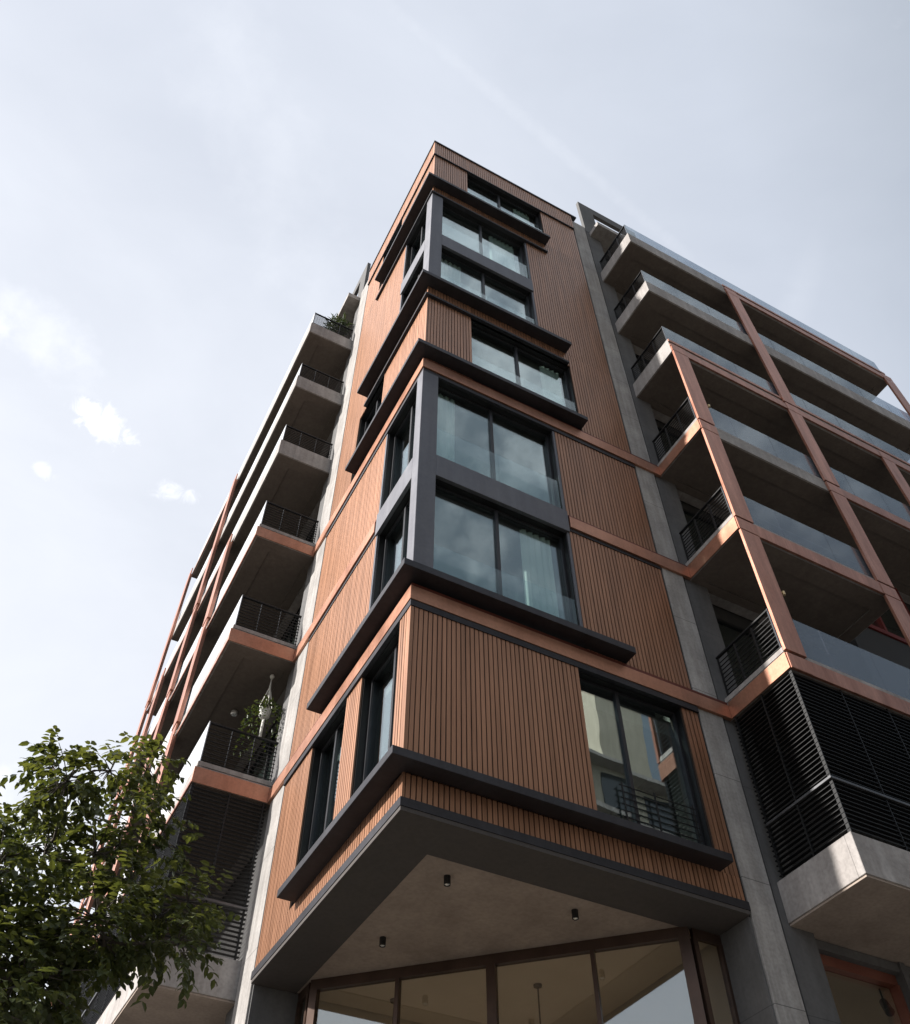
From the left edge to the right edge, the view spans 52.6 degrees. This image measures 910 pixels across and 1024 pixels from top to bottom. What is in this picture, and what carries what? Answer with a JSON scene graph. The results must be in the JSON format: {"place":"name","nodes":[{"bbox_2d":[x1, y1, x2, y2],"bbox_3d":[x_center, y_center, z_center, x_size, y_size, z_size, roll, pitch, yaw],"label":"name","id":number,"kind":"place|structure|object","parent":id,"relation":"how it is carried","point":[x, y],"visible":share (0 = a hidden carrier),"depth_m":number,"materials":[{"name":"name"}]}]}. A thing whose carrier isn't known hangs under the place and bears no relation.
{"place":"outdoors","nodes":[
{"label":"outdoors","id":0,"kind":"place"},
{"bbox_2d":[323,312,354,335],"bbox_3d":[-3.940,-5.859,30.368,1.111,2.046,0.985,22,-55,-17],"label":"potted plant","id":1,"kind":"object","parent":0,"point":[341,321],"visible":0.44,"depth_m":30.65,"materials":[{"name":"green plant"}]},
{"bbox_2d":[0,0,909,1000],"label":"sky","id":2,"kind":"structure","parent":0,"point":[185,184],"materials":[{"name":"white"}]},
{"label":"pavement","id":3,"kind":"structure","parent":0,"visible":0},
{"bbox_2d":[0,725,241,1023],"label":"street tree","id":4,"kind":"object","parent":3,"relation":"on","point":[66,966],"visible":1,"depth_m":8.52,"materials":[{"name":"green plant"}]},
{"bbox_2d":[51,140,909,1023],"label":"apartment building","id":5,"kind":"structure","parent":3,"relation":"on","point":[521,538],"depth_m":15.62,"materials":[{"name":"brown wood"}]},
{"bbox_2d":[231,710,237,716],"bbox_3d":[-4.720,4.306,19.703,0.150,0.080,0.148,22,-55,-17],"label":"ceiling lamp","id":6,"kind":"object","parent":5,"relation":"attached to","point":[234,713],"visible":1,"depth_m":19.66,"materials":[{"name":"white glass"}]},
{"bbox_2d":[233,674,282,759],"bbox_3d":[-3.755,4.011,18.173,0.916,2.092,0.922,-2,-51,1],"label":"hanging planter","id":7,"kind":"object","parent":5,"relation":"hanging from","point":[264,710],"visible":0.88,"depth_m":18.13,"materials":[{"name":"green plant"}]},
{"bbox_2d":[248,726,278,779],"bbox_3d":[-3.892,5.552,18.696,0.060,2.450,2.680,22,-55,-17],"label":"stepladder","id":8,"kind":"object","parent":5,"relation":"in","point":[274,734],"depth_m":19.50,"materials":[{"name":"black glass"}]},
{"bbox_2d":[282,610,300,643],"bbox_3d":[-3.892,3.475,21.274,0.060,2.450,2.680,22,-55,-17],"label":"balcony door","id":9,"kind":"structure","parent":5,"relation":"in","point":[297,618],"depth_m":22.07,"materials":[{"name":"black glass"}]},
{"bbox_2d":[307,527,315,541],"bbox_3d":[-3.892,1.454,23.781,0.060,2.450,2.680,22,-55,-17],"label":"balcony door","id":10,"kind":"structure","parent":5,"relation":"in","point":[314,527],"depth_m":24.51,"materials":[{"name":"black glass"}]},
{"bbox_2d":[293,703,346,902],"bbox_3d":[-1.880,4.225,13.618,0.170,2.635,1.380,22,-55,-17],"label":"window","id":11,"kind":"structure","parent":5,"relation":"in","point":[333,733],"depth_m":14.29,"materials":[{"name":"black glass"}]},
{"bbox_2d":[353,380,383,478],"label":"window","id":12,"kind":"structure","parent":5,"relation":"in","point":[376,402],"depth_m":22.31,"materials":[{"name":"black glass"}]},
{"bbox_2d":[353,628,399,793],"bbox_3d":[-0.974,2.898,12.548,0.170,2.635,1.340,22,-55,-17],"label":"window","id":13,"kind":"structure","parent":5,"relation":"in","point":[390,652],"depth_m":13.26,"materials":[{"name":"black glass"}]},
{"bbox_2d":[379,936,385,947],"bbox_3d":[-0.962,5.718,12.255,0.086,0.115,0.086,22,-55,-17],"label":"downlight","id":14,"kind":"object","parent":5,"relation":"attached to","point":[382,942],"visible":1,"depth_m":12.23,"materials":[{"name":"black metal"}]},
{"bbox_2d":[381,224,401,284],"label":"window","id":15,"kind":"structure","parent":5,"relation":"in","point":[401,224],"depth_m":29.86,"materials":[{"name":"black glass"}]},
{"bbox_2d":[390,998,393,1023],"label":"pendant lamp","id":16,"kind":"object","parent":5,"relation":"hanging from","point":[392,1000],"visible":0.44,"depth_m":13.35,"materials":[{"name":"brown metal"}]},
{"bbox_2d":[373,486,410,603],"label":"window","id":17,"kind":"structure","parent":5,"relation":"in","point":[402,510],"depth_m":15.93,"materials":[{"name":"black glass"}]},
{"bbox_2d":[382,388,416,505],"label":"window","id":18,"kind":"structure","parent":5,"relation":"in","point":[409,410],"depth_m":18.33,"materials":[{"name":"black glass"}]},
{"bbox_2d":[402,257,423,306],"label":"window","id":19,"kind":"structure","parent":5,"relation":"in","point":[420,267],"depth_m":23.75,"materials":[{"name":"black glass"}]},
{"bbox_2d":[405,210,426,275],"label":"window","id":20,"kind":"structure","parent":5,"relation":"in","point":[418,238],"depth_m":26.00,"materials":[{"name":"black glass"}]},
{"bbox_2d":[444,874,450,886],"bbox_3d":[-0.096,4.516,11.286,0.086,0.115,0.086,22,-55,-17],"label":"downlight","id":21,"kind":"object","parent":5,"relation":"attached to","point":[447,880],"visible":1,"depth_m":11.26,"materials":[{"name":"black metal"}]},
{"bbox_2d":[443,201,528,278],"bbox_3d":[0.734,-7.297,25.173,2.650,2.560,0.304,22,-55,-17],"label":"window","id":22,"kind":"structure","parent":5,"relation":"in","point":[501,253],"depth_m":25.92,"materials":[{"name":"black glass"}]},
{"bbox_2d":[441,248,534,323],"bbox_3d":[0.734,-5.299,22.693,2.650,2.530,0.304,22,-55,-17],"label":"window","id":23,"kind":"structure","parent":5,"relation":"in","point":[449,272],"depth_m":23.40,"materials":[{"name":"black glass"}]},
{"bbox_2d":[436,380,561,508],"bbox_3d":[0.739,-1.197,17.606,2.640,2.640,0.303,22,-55,-17],"label":"window","id":24,"kind":"structure","parent":5,"relation":"in","point":[446,407],"depth_m":18.11,"materials":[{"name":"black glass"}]},
{"bbox_2d":[467,174,542,231],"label":"window","id":25,"kind":"structure","parent":5,"relation":"in","point":[499,195],"depth_m":28.90,"materials":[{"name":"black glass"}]},
{"bbox_2d":[435,479,578,624],"bbox_3d":[0.739,0.832,15.086,2.640,2.650,0.302,22,-55,-17],"label":"window","id":26,"kind":"structure","parent":5,"relation":"in","point":[538,574],"depth_m":15.76,"materials":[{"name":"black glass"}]},
{"bbox_2d":[471,320,576,411],"bbox_3d":[1.447,-2.981,20.413,2.640,2.590,0.295,22,-55,-17],"label":"window","id":27,"kind":"structure","parent":5,"relation":"in","point":[551,388],"depth_m":21.22,"materials":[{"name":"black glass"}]},
{"bbox_2d":[533,983,541,1023],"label":"pendant lamp","id":28,"kind":"object","parent":5,"relation":"hanging from","point":[537,986],"visible":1,"depth_m":13.00,"materials":[{"name":"brown metal"}]},
{"bbox_2d":[571,909,578,920],"bbox_3d":[1.539,5.157,11.803,0.086,0.115,0.086,22,-55,-17],"label":"downlight","id":29,"kind":"object","parent":5,"relation":"attached to","point":[575,915],"visible":1,"depth_m":11.78,"materials":[{"name":"black metal"}]},
{"bbox_2d":[578,671,712,847],"bbox_3d":[2.620,3.606,13.119,1.910,2.635,0.170,22,-55,-17],"label":"window","id":30,"kind":"structure","parent":5,"relation":"in","point":[617,692],"depth_m":13.79,"materials":[{"name":"black metal"}]},
{"bbox_2d":[657,426,679,438],"bbox_3d":[5.998,-0.871,21.908,2.680,2.450,0.060,22,-55,-17],"label":"balcony door","id":31,"kind":"structure","parent":5,"relation":"in","point":[659,428],"depth_m":22.57,"materials":[{"name":"black glass"}]},
{"bbox_2d":[683,508,719,527],"bbox_3d":[5.998,1.150,19.400,2.680,2.450,0.060,22,-55,-17],"label":"balcony door","id":32,"kind":"structure","parent":5,"relation":"in","point":[685,511],"depth_m":20.06,"materials":[{"name":"black glass"}]},
{"bbox_2d":[716,618,820,662],"bbox_3d":[5.998,3.227,16.823,2.680,2.450,0.060,22,-55,-17],"label":"balcony door","id":33,"kind":"structure","parent":5,"relation":"in","point":[722,622],"depth_m":17.57,"materials":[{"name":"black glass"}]},
{"bbox_2d":[836,668,858,678],"bbox_3d":[8.792,4.384,17.755,2.750,2.450,0.060,22,-55,-17],"label":"balcony door","id":34,"kind":"structure","parent":5,"relation":"in","point":[838,669],"depth_m":18.33,"materials":[{"name":"grey glass"}]},
{"bbox_2d":[820,954,909,1023],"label":"shop window","id":35,"kind":"structure","parent":5,"relation":"in","point":[833,965],"depth_m":12.48,"materials":[{"name":"brown wood"}]},
{"bbox_2d":[879,988,894,1016],"bbox_3d":[5.949,6.788,12.745,0.130,0.390,0.254,-7,-52,6],"label":"spotlight","id":36,"kind":"object","parent":5,"relation":"hanging from","point":[888,1009],"visible":1,"depth_m":12.63,"materials":[{"name":"black metal"}]},
{"bbox_2d":[867,588,909,645],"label":"bay window","id":37,"kind":"structure","parent":5,"relation":"in","point":[878,625],"depth_m":19.92,"materials":[{"name":"brown glass"}]}
]}

